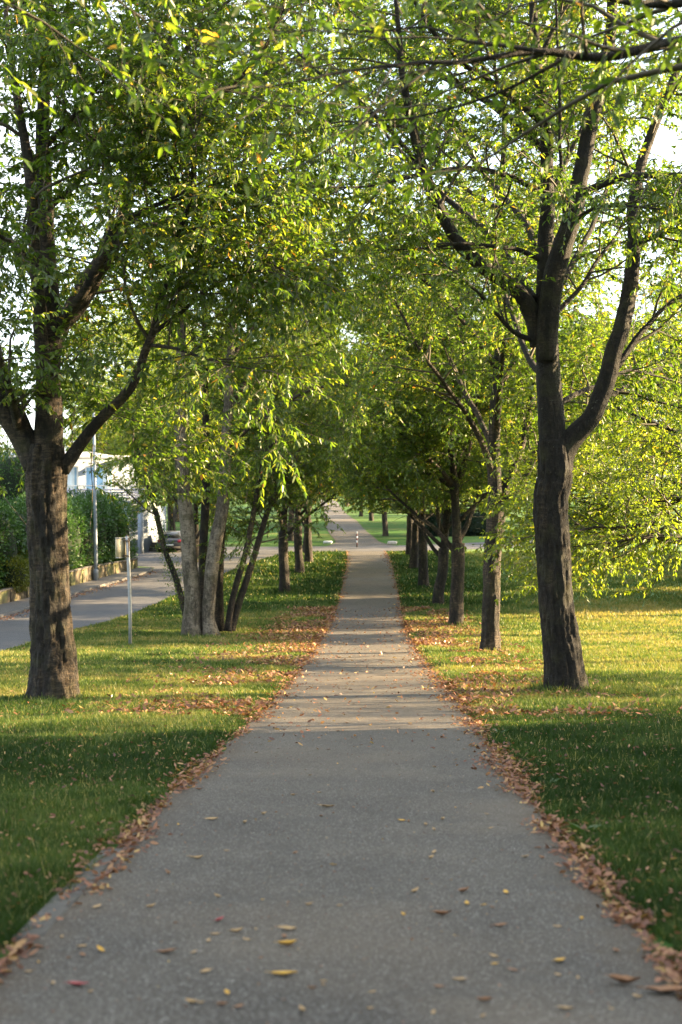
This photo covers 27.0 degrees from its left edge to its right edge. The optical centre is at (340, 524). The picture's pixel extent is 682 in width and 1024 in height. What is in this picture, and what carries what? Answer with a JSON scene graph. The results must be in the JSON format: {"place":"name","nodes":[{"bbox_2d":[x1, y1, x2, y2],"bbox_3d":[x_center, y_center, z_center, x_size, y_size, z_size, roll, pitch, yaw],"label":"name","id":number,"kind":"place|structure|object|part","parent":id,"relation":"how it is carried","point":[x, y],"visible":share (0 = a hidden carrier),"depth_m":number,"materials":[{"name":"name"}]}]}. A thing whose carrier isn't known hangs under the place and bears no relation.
{"place":"outdoors","nodes":[
{"label":"outdoors","id":0,"kind":"place"},
{"bbox_2d":[0,568,149,613],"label":"pavement","id":1,"kind":"structure","parent":0,"point":[13,605],"depth_m":69.77,"materials":[{"name":"concrete"}]},
{"bbox_2d":[93,413,97,579],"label":"street lamp","id":2,"kind":"object","parent":1,"relation":"on","point":[95,573],"visible":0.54,"depth_m":72.92,"materials":[{"name":"metal"}]},
{"bbox_2d":[0,552,277,650],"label":"street","id":3,"kind":"structure","parent":0,"point":[105,604],"depth_m":64.52,"materials":[{"name":"grey asphalt"}]},
{"bbox_2d":[0,499,681,1023],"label":"path","id":4,"kind":"structure","parent":0,"point":[418,949],"depth_m":7.15,"materials":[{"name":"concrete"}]},
{"bbox_2d":[65,981,88,984],"bbox_3d":[-1.020,1.765,5.473,0.105,0.013,0.035,0,-3,6],"label":"fallen leaf","id":5,"kind":"object","parent":4,"relation":"on","point":[76,983],"visible":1,"depth_m":5.48,"materials":[{"name":"red plant"}]},
{"bbox_2d":[156,948,176,951],"bbox_3d":[-0.741,1.792,5.984,0.111,0.014,0.037,-5,-3,0],"label":"fallen leaf","id":6,"kind":"object","parent":4,"relation":"on","point":[169,950],"visible":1,"depth_m":5.99,"materials":[{"name":"brown plant"}]},
{"bbox_2d":[185,998,197,1002],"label":"fallen leaf","id":7,"kind":"object","parent":4,"relation":"on","point":[191,1000],"visible":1,"depth_m":5.23,"materials":[{"name":"beige plant"}]},
{"bbox_2d":[231,927,242,931],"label":"fallen leaf","id":8,"kind":"object","parent":4,"relation":"on","point":[236,930],"visible":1,"depth_m":6.35,"materials":[{"name":"brown plant"}]},
{"bbox_2d":[265,971,296,974],"bbox_3d":[-0.237,1.769,5.619,0.129,0.018,0.042,1,-3,0],"label":"fallen leaf","id":9,"kind":"object","parent":4,"relation":"on","point":[281,972],"visible":1,"depth_m":5.62,"materials":[{"name":"yellow plant"}]},
{"bbox_2d":[273,939,297,944],"bbox_3d":[-0.238,1.792,6.105,0.105,0.024,0.034,-1,1,-6],"label":"fallen leaf","id":10,"kind":"object","parent":4,"relation":"on","point":[287,942],"visible":1,"depth_m":6.10,"materials":[{"name":"yellow plant"}]},
{"bbox_2d":[275,925,296,928],"bbox_3d":[-0.249,1.812,6.398,0.103,0.015,0.033,4,7,6],"label":"fallen leaf","id":11,"kind":"object","parent":4,"relation":"on","point":[286,927],"visible":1,"depth_m":6.40,"materials":[{"name":"yellow plant"}]},
{"bbox_2d":[433,910,451,914],"bbox_3d":[0.470,1.822,6.690,0.106,0.024,0.035,-1,0,11],"label":"fallen leaf","id":12,"kind":"object","parent":4,"relation":"on","point":[442,912],"visible":1,"depth_m":6.69,"materials":[{"name":"brown plant"}]},
{"bbox_2d":[452,977,466,979],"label":"fallen leaf","id":13,"kind":"object","parent":4,"relation":"on","point":[461,978],"visible":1,"depth_m":5.55,"materials":[{"name":"beige plant"}]},
{"bbox_2d":[458,887,468,891],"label":"fallen leaf","id":14,"kind":"object","parent":4,"relation":"on","point":[463,889],"visible":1,"depth_m":7.22,"materials":[{"name":"brown plant"}]},
{"bbox_2d":[476,997,491,1000],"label":"fallen leaf","id":15,"kind":"object","parent":4,"relation":"on","point":[484,998],"visible":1,"depth_m":5.25,"materials":[{"name":"brown plant"}]},
{"bbox_2d":[490,923,507,925],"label":"fallen leaf","id":16,"kind":"object","parent":4,"relation":"on","point":[499,924],"visible":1,"depth_m":6.47,"materials":[{"name":"brown plant"}]},
{"bbox_2d":[604,974,639,983],"bbox_3d":[1.085,1.755,5.500,0.150,0.034,0.049,-1,2,29],"label":"fallen leaf","id":17,"kind":"object","parent":4,"relation":"on","point":[624,979],"visible":1,"depth_m":5.50,"materials":[{"name":"brown plant"}]},
{"bbox_2d":[636,985,681,992],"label":"fallen leaf","id":18,"kind":"object","parent":4,"relation":"on","point":[666,988],"visible":1,"depth_m":5.38,"materials":[{"name":"brown plant"}]},
{"bbox_2d":[0,480,681,982],"bbox_3d":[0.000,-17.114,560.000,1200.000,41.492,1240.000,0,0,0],"label":"ground","id":19,"kind":"structure","parent":0,"point":[396,526],"depth_m":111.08,"materials":[{"name":"green plant"}]},
{"bbox_2d":[0,512,13,588],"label":"hedge","id":20,"kind":"object","parent":19,"relation":"on","point":[1,581],"visible":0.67,"depth_m":61.78,"materials":[{"name":"green plant"}]},
{"bbox_2d":[0,304,23,479],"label":"avenue tree","id":21,"kind":"object","parent":19,"relation":"on","point":[8,448],"visible":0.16,"depth_m":59.11,"materials":[{"name":"green plant"}]},
{"bbox_2d":[0,434,25,509],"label":"conifer","id":22,"kind":"object","parent":19,"relation":"on","point":[10,475],"visible":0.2,"depth_m":75.58,"materials":[{"name":"green plant"}]},
{"bbox_2d":[0,546,29,592],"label":"shrub","id":23,"kind":"object","parent":19,"relation":"on","point":[18,576],"visible":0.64,"depth_m":62.34,"materials":[{"name":"green plant"}]},
{"bbox_2d":[13,891,83,940],"bbox_3d":[-1.377,1.897,6.745,0.145,0.172,0.990,0,0,0],"label":"edging stone","id":24,"kind":"object","parent":19,"relation":"on","point":[60,907],"visible":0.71,"depth_m":6.72,"materials":[{"name":"concrete"}]},
{"bbox_2d":[0,558,137,603],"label":"garden wall","id":25,"kind":"structure","parent":19,"relation":"on","point":[78,575],"depth_m":71.69,"materials":[{"name":"stone"}]},
{"bbox_2d":[0,485,138,586],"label":"hedge","id":26,"kind":"object","parent":19,"relation":"on","point":[112,525],"visible":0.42,"depth_m":73.28,"materials":[{"name":"green plant"}]},
{"bbox_2d":[0,567,152,616],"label":"kerb","id":27,"kind":"structure","parent":19,"relation":"on","point":[71,594],"depth_m":68.63,"materials":[{"name":"concrete"}]},
{"bbox_2d":[1,452,165,553],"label":"house","id":28,"kind":"structure","parent":19,"relation":"on","point":[76,476],"depth_m":100.56,"materials":[{"name":"white paint"}]},
{"bbox_2d":[67,466,77,493],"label":"window","id":29,"kind":"structure","parent":28,"relation":"in","point":[73,475],"depth_m":100.56,"materials":[{"name":"glass"}]},
{"bbox_2d":[85,466,113,493],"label":"window","id":30,"kind":"structure","parent":28,"relation":"in","point":[88,481],"depth_m":100.59,"materials":[{"name":"glass"}]},
{"bbox_2d":[63,849,121,890],"bbox_3d":[-1.363,1.954,7.855,0.138,0.183,1.192,0,0,1],"label":"edging stone","id":31,"kind":"object","parent":19,"relation":"on","point":[89,876],"visible":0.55,"depth_m":7.80,"materials":[{"name":"concrete"}]},
{"bbox_2d":[61,303,139,454],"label":"background tree","id":32,"kind":"object","parent":19,"relation":"on","point":[94,367],"visible":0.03,"depth_m":158.60,"materials":[{"name":"green plant"}]},
{"bbox_2d":[0,0,224,171],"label":"avenue tree","id":33,"kind":"object","parent":19,"relation":"on","point":[145,52],"visible":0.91,"depth_m":10.25,"materials":[{"name":"green plant"}]},
{"bbox_2d":[115,535,131,643],"bbox_3d":[-6.038,1.916,39.408,0.234,3.280,0.488,0,0,44],"label":"signpost","id":34,"kind":"object","parent":19,"relation":"on","point":[122,547],"visible":0.93,"depth_m":39.45,"materials":[{"name":"metal"}]},
{"bbox_2d":[61,291,232,498],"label":"background tree","id":35,"kind":"object","parent":19,"relation":"on","point":[101,445],"visible":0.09,"depth_m":116.67,"materials":[{"name":"green plant"}]},
{"bbox_2d":[80,316,228,530],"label":"background tree","id":36,"kind":"object","parent":19,"relation":"on","point":[170,517],"visible":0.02,"depth_m":125.67,"materials":[{"name":"green plant"}]},
{"bbox_2d":[97,310,222,521],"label":"background tree","id":37,"kind":"object","parent":19,"relation":"on","point":[176,516],"depth_m":146.68,"materials":[{"name":"green plant"}]},
{"bbox_2d":[96,315,252,561],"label":"background tree","id":38,"kind":"object","parent":19,"relation":"on","point":[173,499],"visible":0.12,"depth_m":87.47,"materials":[{"name":"green plant"}]},
{"bbox_2d":[0,0,422,699],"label":"avenue tree","id":39,"kind":"object","parent":19,"relation":"on","point":[204,240],"visible":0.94,"depth_m":19.93,"materials":[{"name":"green plant"}]},
{"bbox_2d":[24,0,422,636],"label":"multi stem tree","id":40,"kind":"object","parent":19,"relation":"on","point":[202,602],"visible":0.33,"depth_m":44.44,"materials":[{"name":"green plant"}]},
{"bbox_2d":[154,276,385,592],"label":"avenue tree","id":41,"kind":"object","parent":19,"relation":"on","point":[284,580],"visible":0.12,"depth_m":67.25,"materials":[{"name":"green plant"}]},
{"bbox_2d":[199,300,362,572],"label":"avenue tree","id":42,"kind":"object","parent":19,"relation":"on","point":[299,562],"visible":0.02,"depth_m":78.76,"materials":[{"name":"green plant"}]},
{"bbox_2d":[212,334,362,562],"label":"avenue tree","id":43,"kind":"object","parent":19,"relation":"on","point":[308,553],"visible":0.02,"depth_m":87.25,"materials":[{"name":"green plant"}]},
{"bbox_2d":[287,506,293,540],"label":"avenue tree","id":44,"kind":"object","parent":19,"relation":"on","point":[291,538],"depth_m":111.75,"materials":[{"name":"brown plant"}]},
{"bbox_2d":[268,324,354,552],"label":"avenue tree","id":45,"kind":"object","parent":19,"relation":"on","point":[323,490],"depth_m":97.44,"materials":[{"name":"green plant"}]},
{"bbox_2d":[0,550,681,1023],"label":"leaf litter","id":46,"kind":"object","parent":19,"relation":"on","point":[658,956],"visible":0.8,"depth_m":17.50,"materials":[{"name":"brown plant"}]},
{"bbox_2d":[369,503,373,520],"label":"avenue tree","id":47,"kind":"object","parent":19,"relation":"on","point":[371,517],"depth_m":149.78,"materials":[{"name":"brown plant"}]},
{"bbox_2d":[71,0,681,223],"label":"avenue tree","id":48,"kind":"object","parent":19,"relation":"on","point":[670,44],"visible":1,"depth_m":9.19,"materials":[{"name":"green plant"}]},
{"bbox_2d":[376,500,390,535],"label":"avenue tree","id":49,"kind":"object","parent":19,"relation":"on","point":[384,526],"visible":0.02,"depth_m":117.83,"materials":[{"name":"brown plant"}]},
{"bbox_2d":[387,541,396,544],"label":"boulder","id":50,"kind":"object","parent":19,"relation":"on","point":[391,542],"visible":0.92,"depth_m":107.31,"materials":[{"name":"stone"}]},
{"bbox_2d":[383,348,412,554],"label":"avenue tree","id":51,"kind":"object","parent":19,"relation":"on","point":[409,535],"depth_m":94.74,"materials":[{"name":"brown plant"}]},
{"bbox_2d":[316,257,486,586],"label":"avenue tree","id":52,"kind":"object","parent":19,"relation":"on","point":[423,576],"depth_m":70.38,"materials":[{"name":"green plant"}]},
{"bbox_2d":[341,325,509,568],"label":"avenue tree","id":53,"kind":"object","parent":19,"relation":"on","point":[413,562],"visible":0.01,"depth_m":82.30,"materials":[{"name":"brown plant"}]},
{"bbox_2d":[309,256,572,604],"bbox_3d":[4.645,-4.355,62.265,11.065,16.196,10.581,0,0,33],"label":"avenue tree","id":54,"kind":"object","parent":19,"relation":"on","point":[442,553],"visible":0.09,"depth_m":61.87,"materials":[{"name":"green plant"}]},
{"bbox_2d":[223,0,681,691],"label":"avenue tree","id":55,"kind":"object","parent":19,"relation":"on","point":[547,244],"visible":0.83,"depth_m":22.26,"materials":[{"name":"green plant"}]},
{"bbox_2d":[424,507,486,536],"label":"shrub","id":56,"kind":"object","parent":19,"relation":"on","point":[476,527],"visible":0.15,"depth_m":117.86,"materials":[{"name":"green plant"}]},
{"bbox_2d":[309,162,630,625],"bbox_3d":[4.360,-4.379,51.079,11.438,16.556,9.720,0,0,-10],"label":"avenue tree","id":57,"kind":"object","parent":19,"relation":"on","point":[426,455],"visible":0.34,"depth_m":50.36,"materials":[{"name":"green plant"}]},
{"bbox_2d":[298,0,681,650],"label":"avenue tree","id":58,"kind":"object","parent":19,"relation":"on","point":[490,635],"visible":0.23,"depth_m":35.90,"materials":[{"name":"green plant"}]},
{"bbox_2d":[504,303,630,497],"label":"background tree","id":59,"kind":"object","parent":19,"relation":"on","point":[579,461],"visible":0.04,"depth_m":131.70,"materials":[{"name":"green plant"}]},
{"bbox_2d":[455,194,681,605],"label":"meadow tree","id":60,"kind":"object","parent":19,"relation":"on","point":[630,506],"visible":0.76,"depth_m":31.42,"materials":[{"name":"green plant"}]},
{"bbox_2d":[524,502,628,530],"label":"shrub","id":61,"kind":"object","parent":19,"relation":"on","point":[570,523],"depth_m":126.09,"materials":[{"name":"green plant"}]},
{"bbox_2d":[519,309,637,497],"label":"background tree","id":62,"kind":"object","parent":19,"relation":"on","point":[613,470],"depth_m":135.25,"materials":[{"name":"green plant"}]},
{"bbox_2d":[568,822,602,834],"bbox_3d":[1.570,1.933,9.039,0.273,0.087,0.292,0,0,0],"label":"weed","id":63,"kind":"object","parent":19,"relation":"on","point":[576,827],"visible":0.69,"depth_m":9.01,"materials":[{"name":"green plant"}]},
{"bbox_2d":[578,258,681,492],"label":"avenue tree","id":64,"kind":"object","parent":19,"relation":"on","point":[638,311],"visible":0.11,"depth_m":58.20,"materials":[{"name":"green plant"}]},
{"bbox_2d":[591,309,681,522],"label":"background tree","id":65,"kind":"object","parent":19,"relation":"on","point":[645,425],"visible":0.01,"depth_m":141.09,"materials":[{"name":"green plant"}]},
{"bbox_2d":[638,315,681,477],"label":"background tree","id":66,"kind":"object","parent":19,"relation":"on","point":[654,393],"visible":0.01,"depth_m":152.63,"materials":[{"name":"green plant"}]},
{"bbox_2d":[642,237,681,441],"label":"avenue tree","id":67,"kind":"object","parent":19,"relation":"on","point":[669,344],"visible":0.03,"depth_m":48.02,"materials":[{"name":"green plant"}]},
{"bbox_2d":[0,0,681,478],"label":"sky","id":68,"kind":"structure","parent":0,"point":[664,139],"materials":[{"name":"white"}]},
{"bbox_2d":[149,532,673,551],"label":"crossing road","id":69,"kind":"structure","parent":0,"point":[353,548],"depth_m":102.74,"materials":[{"name":"grey asphalt"}]},
{"bbox_2d":[149,542,161,550],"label":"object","id":70,"kind":"structure","parent":69,"relation":"on","point":[153,544],"depth_m":99.90,"materials":[{"name":"concrete"}]},
{"bbox_2d":[158,531,180,551],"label":"parked car","id":71,"kind":"object","parent":69,"relation":"on","point":[176,538],"visible":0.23,"depth_m":98.08,"materials":[{"name":"grey paint"}]},
{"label":"rear window","id":72,"kind":"part","parent":71,"relation":"part of","materials":[{"name":"grey glass"}]},
{"bbox_2d":[356,532,357,546],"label":"bollard","id":73,"kind":"object","parent":69,"relation":"on","point":[356,539],"visible":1,"depth_m":104.46,"materials":[{"name":"white metal"}]}
]}

